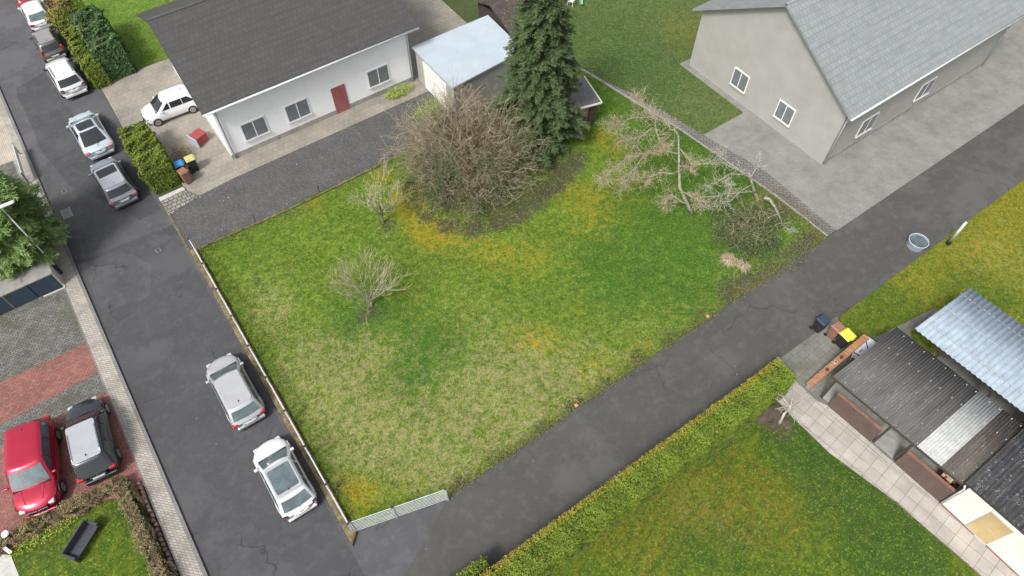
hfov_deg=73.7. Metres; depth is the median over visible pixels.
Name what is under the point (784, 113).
window
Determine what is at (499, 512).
driveway
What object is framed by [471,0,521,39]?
mossy shed
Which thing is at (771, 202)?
fallen branch
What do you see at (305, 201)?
lawn edging
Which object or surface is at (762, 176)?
side path
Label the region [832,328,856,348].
wheelie bin
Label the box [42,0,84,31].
round shrub
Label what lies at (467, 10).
ground
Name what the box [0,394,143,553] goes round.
parking bay
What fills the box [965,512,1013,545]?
window
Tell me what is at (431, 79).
garage door
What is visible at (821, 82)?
grey house
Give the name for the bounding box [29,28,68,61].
parked car
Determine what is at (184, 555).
sidewalk
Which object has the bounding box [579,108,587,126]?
door
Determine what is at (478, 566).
thuja hedge
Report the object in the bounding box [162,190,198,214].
cobble strip
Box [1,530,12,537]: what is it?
bollard light
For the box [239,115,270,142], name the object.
window
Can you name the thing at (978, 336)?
patio roof
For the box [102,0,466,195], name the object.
house forecourt
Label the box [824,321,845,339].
wheelie bin
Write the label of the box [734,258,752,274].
ornamental grass
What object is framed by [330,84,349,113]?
door
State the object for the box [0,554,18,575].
garden slab
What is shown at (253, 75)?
white house
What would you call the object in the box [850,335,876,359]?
plastic tub
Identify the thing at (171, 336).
road patch
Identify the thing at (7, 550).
gate post
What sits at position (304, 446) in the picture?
bar fence
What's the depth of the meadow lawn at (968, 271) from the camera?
39.13 m
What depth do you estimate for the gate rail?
43.22 m
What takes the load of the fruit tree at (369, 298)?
on the lawn at (333, 388)
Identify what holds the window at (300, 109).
in the white house at (253, 75)
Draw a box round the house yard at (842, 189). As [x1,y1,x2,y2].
[680,18,1023,230]
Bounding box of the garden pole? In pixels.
[945,221,967,245]
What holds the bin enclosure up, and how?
on the forecourt at (38, 331)
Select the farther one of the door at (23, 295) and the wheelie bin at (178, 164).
the wheelie bin at (178, 164)
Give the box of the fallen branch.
[763,196,799,234]
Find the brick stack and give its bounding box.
[939,472,955,485]
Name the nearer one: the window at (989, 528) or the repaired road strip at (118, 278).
the window at (989, 528)
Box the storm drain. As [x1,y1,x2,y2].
[60,207,72,218]
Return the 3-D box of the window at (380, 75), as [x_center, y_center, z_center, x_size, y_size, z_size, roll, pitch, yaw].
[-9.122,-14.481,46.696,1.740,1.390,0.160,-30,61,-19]
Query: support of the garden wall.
on the patio
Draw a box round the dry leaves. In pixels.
[738,239,815,292]
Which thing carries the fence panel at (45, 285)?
in the bin enclosure
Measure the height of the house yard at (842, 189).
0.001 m
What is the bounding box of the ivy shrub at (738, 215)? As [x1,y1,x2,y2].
[705,188,792,267]
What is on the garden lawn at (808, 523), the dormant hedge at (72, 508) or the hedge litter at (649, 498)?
the hedge litter at (649, 498)
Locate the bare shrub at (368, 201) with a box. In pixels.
[346,157,405,223]
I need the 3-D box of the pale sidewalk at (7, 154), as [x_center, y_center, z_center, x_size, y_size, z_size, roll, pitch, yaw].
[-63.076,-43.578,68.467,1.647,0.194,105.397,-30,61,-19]
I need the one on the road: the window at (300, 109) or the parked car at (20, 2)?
the parked car at (20, 2)
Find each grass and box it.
[90,0,163,64]
[198,150,409,249]
[719,252,739,267]
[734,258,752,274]
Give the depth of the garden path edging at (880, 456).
33.10 m
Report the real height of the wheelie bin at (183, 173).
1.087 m
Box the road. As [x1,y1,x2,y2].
[0,0,446,575]
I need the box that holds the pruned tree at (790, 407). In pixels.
[774,386,811,423]
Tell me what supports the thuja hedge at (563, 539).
on the ground at (467, 10)
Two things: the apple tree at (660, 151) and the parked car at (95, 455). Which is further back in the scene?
the apple tree at (660, 151)
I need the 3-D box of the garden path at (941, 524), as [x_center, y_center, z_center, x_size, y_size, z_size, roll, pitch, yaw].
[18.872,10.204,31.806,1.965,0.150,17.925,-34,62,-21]
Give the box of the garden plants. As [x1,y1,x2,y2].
[5,517,74,557]
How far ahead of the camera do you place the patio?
35.98 m
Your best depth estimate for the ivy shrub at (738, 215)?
40.22 m
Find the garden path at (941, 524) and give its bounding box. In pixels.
[778,382,1016,575]
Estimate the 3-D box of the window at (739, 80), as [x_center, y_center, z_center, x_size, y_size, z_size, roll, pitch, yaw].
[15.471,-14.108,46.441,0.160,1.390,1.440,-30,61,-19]
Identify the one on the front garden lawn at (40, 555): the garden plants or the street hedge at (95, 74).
the garden plants
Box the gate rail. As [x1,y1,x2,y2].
[12,143,28,182]
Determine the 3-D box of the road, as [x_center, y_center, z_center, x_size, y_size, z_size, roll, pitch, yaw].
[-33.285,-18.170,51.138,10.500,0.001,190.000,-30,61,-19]
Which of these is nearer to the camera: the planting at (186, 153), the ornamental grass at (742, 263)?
the ornamental grass at (742, 263)
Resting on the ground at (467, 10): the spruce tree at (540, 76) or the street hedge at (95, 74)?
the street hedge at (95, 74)
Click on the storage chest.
(198, 137)
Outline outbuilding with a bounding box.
[939,429,1023,575]
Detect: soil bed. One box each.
[749,402,789,422]
[772,418,790,429]
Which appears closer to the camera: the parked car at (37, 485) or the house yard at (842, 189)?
the parked car at (37, 485)
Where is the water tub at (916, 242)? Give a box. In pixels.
[906,233,928,251]
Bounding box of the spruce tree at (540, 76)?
[487,0,590,169]
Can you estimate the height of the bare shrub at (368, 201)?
4.417 m
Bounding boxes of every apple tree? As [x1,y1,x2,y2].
[591,82,718,215]
[688,145,767,213]
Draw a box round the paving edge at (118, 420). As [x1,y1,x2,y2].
[13,160,182,575]
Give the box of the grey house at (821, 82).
[689,0,1023,164]
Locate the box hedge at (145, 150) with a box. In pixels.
[117,120,181,194]
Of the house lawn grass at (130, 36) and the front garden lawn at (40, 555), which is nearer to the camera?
the front garden lawn at (40, 555)
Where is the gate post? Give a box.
[0,542,13,554]
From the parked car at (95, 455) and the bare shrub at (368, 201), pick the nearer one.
the parked car at (95, 455)
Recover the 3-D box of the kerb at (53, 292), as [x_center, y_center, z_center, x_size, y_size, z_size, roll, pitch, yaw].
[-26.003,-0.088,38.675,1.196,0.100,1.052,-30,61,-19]
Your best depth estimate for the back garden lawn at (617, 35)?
50.60 m
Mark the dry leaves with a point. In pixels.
(781, 265)
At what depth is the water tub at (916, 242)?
40.16 m
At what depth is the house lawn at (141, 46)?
52.36 m
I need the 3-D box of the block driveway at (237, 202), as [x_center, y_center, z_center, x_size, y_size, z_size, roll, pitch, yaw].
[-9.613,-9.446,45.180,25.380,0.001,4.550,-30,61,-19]
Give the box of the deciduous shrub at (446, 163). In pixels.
[378,67,561,227]
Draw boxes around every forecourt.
[0,161,97,423]
[0,373,106,447]
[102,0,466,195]
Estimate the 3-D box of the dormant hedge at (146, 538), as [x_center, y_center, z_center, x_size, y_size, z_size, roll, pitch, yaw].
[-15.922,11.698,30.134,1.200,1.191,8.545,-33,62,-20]
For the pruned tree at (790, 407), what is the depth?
33.58 m
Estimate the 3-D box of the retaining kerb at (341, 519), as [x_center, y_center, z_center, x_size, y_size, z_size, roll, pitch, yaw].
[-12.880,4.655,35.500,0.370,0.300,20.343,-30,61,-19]
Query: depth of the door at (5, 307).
37.41 m
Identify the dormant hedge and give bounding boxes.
[0,478,119,554]
[110,474,177,575]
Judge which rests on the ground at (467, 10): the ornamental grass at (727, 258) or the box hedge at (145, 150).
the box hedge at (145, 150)
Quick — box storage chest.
[186,128,208,148]
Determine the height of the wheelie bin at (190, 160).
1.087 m
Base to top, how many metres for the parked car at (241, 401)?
1.582 m
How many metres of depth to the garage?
46.47 m
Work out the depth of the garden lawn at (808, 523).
31.26 m
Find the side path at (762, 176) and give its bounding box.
[589,72,834,234]
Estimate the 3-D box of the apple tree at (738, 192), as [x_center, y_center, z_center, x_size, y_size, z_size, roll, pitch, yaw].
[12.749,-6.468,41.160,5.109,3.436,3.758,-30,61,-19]
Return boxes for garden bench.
[61,519,102,562]
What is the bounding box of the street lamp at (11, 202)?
[0,200,62,273]
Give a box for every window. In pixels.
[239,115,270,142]
[283,97,312,123]
[366,63,390,89]
[728,67,749,94]
[772,99,795,127]
[855,111,879,138]
[913,76,937,102]
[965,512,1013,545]
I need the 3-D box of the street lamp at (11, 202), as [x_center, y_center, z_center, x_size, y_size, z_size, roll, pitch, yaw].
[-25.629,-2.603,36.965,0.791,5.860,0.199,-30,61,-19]
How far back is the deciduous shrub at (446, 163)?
41.49 m
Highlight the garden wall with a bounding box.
[806,334,868,388]
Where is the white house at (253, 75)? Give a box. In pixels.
[136,0,418,158]
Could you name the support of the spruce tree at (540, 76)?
on the lawn at (333, 388)
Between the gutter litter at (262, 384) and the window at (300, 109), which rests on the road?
the gutter litter at (262, 384)
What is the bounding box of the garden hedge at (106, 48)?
[67,4,138,80]
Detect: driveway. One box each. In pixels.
[171,91,500,250]
[405,104,1023,575]
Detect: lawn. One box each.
[4,498,154,575]
[72,0,174,69]
[199,70,826,529]
[549,402,979,575]
[565,0,742,134]
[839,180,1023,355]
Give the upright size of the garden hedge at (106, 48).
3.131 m
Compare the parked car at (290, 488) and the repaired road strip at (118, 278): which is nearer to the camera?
the parked car at (290, 488)
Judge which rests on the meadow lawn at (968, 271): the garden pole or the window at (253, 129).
the garden pole
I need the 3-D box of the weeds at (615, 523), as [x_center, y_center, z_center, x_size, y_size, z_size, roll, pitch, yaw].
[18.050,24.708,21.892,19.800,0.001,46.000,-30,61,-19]
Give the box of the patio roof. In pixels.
[915,288,1023,412]
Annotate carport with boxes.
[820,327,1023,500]
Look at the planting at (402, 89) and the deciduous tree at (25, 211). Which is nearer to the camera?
the deciduous tree at (25, 211)
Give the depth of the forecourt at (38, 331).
36.31 m
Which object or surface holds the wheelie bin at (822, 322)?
on the driveway at (499, 512)
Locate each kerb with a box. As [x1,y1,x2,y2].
[0,89,207,575]
[43,275,65,296]
[159,187,184,201]
[190,248,356,545]
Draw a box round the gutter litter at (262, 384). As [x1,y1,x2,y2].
[165,208,350,543]
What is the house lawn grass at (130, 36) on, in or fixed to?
on the house lawn at (141, 46)
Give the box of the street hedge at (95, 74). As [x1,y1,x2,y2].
[57,18,112,90]
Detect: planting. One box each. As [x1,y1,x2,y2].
[170,144,191,164]
[384,82,411,100]
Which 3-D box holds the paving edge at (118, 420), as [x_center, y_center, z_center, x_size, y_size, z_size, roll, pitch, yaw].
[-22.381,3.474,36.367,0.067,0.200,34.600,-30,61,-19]
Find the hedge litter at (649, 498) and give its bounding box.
[548,401,776,575]
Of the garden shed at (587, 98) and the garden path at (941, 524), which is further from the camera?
the garden shed at (587, 98)
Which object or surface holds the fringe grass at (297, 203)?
on the block driveway at (237, 202)
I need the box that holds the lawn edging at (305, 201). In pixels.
[196,140,427,249]
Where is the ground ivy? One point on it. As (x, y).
(773, 251)
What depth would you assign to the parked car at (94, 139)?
44.07 m
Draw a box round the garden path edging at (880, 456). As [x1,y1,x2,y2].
[795,381,973,535]
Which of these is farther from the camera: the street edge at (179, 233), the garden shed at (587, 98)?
the garden shed at (587, 98)
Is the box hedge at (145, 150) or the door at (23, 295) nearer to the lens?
the door at (23, 295)
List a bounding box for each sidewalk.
[0,97,202,575]
[0,113,15,165]
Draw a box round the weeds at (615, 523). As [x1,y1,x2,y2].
[546,422,747,575]
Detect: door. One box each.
[0,297,13,314]
[3,286,37,307]
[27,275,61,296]
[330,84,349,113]
[423,62,448,108]
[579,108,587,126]
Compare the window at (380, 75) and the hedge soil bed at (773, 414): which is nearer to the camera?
the hedge soil bed at (773, 414)
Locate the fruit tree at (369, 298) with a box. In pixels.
[321,246,416,322]
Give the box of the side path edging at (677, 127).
[580,69,827,235]
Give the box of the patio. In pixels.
[780,308,1023,502]
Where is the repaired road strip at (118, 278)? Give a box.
[82,249,151,314]
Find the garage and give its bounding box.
[412,15,512,115]
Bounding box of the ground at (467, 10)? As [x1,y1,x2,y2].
[101,0,999,575]
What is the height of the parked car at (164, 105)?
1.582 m
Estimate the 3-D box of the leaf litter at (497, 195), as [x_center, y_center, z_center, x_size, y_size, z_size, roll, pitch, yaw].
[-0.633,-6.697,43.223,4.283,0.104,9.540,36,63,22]
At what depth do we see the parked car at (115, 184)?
41.59 m
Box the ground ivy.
[715,208,810,279]
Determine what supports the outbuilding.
on the ground at (467, 10)
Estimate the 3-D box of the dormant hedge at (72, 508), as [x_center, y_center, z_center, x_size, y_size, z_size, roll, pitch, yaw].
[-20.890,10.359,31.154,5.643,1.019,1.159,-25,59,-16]
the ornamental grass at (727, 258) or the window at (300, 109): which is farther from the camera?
the window at (300, 109)
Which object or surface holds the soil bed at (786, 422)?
on the ground at (467, 10)
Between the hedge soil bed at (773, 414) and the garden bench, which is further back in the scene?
the hedge soil bed at (773, 414)
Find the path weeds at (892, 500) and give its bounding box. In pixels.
[789,412,978,573]
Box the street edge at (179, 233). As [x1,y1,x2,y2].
[161,202,190,252]
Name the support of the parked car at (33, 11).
on the road
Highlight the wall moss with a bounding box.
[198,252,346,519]
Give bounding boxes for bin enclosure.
[0,261,62,314]
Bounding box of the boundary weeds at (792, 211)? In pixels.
[756,183,827,240]
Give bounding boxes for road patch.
[16,72,364,575]
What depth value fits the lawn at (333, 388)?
38.33 m
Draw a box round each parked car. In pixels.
[4,415,66,518]
[16,0,30,6]
[18,0,53,31]
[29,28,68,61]
[43,57,88,99]
[60,396,121,486]
[66,110,115,161]
[88,157,138,209]
[140,84,197,126]
[206,353,265,431]
[253,436,317,522]
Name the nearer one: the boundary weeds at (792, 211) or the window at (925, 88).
the boundary weeds at (792, 211)
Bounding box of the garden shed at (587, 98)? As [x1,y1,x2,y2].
[567,76,601,126]
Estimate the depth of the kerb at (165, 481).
35.38 m
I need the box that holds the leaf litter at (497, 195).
[428,156,548,215]
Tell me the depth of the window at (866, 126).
43.97 m
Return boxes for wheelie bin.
[172,159,184,178]
[176,167,191,184]
[183,154,198,173]
[809,313,831,333]
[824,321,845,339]
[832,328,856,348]
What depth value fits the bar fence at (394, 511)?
30.79 m
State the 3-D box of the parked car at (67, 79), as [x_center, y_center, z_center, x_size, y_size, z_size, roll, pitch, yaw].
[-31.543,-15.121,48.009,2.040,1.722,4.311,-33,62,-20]
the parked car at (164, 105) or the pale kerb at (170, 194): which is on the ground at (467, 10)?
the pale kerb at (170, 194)
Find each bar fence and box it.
[187,238,353,532]
[348,488,448,532]
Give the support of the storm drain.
on the road
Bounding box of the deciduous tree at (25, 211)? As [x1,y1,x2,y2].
[0,169,70,281]
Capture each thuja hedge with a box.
[453,555,490,575]
[479,357,797,575]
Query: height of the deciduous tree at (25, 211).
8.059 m
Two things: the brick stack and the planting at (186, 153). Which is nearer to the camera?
the brick stack
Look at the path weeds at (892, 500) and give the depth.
31.78 m
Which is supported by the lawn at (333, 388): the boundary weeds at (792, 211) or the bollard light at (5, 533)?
the boundary weeds at (792, 211)
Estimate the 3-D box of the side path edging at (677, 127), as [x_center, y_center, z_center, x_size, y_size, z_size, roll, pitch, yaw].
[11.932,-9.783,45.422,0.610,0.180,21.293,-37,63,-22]
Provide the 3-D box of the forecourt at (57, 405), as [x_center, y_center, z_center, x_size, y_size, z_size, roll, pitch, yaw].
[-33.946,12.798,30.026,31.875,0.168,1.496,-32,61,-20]

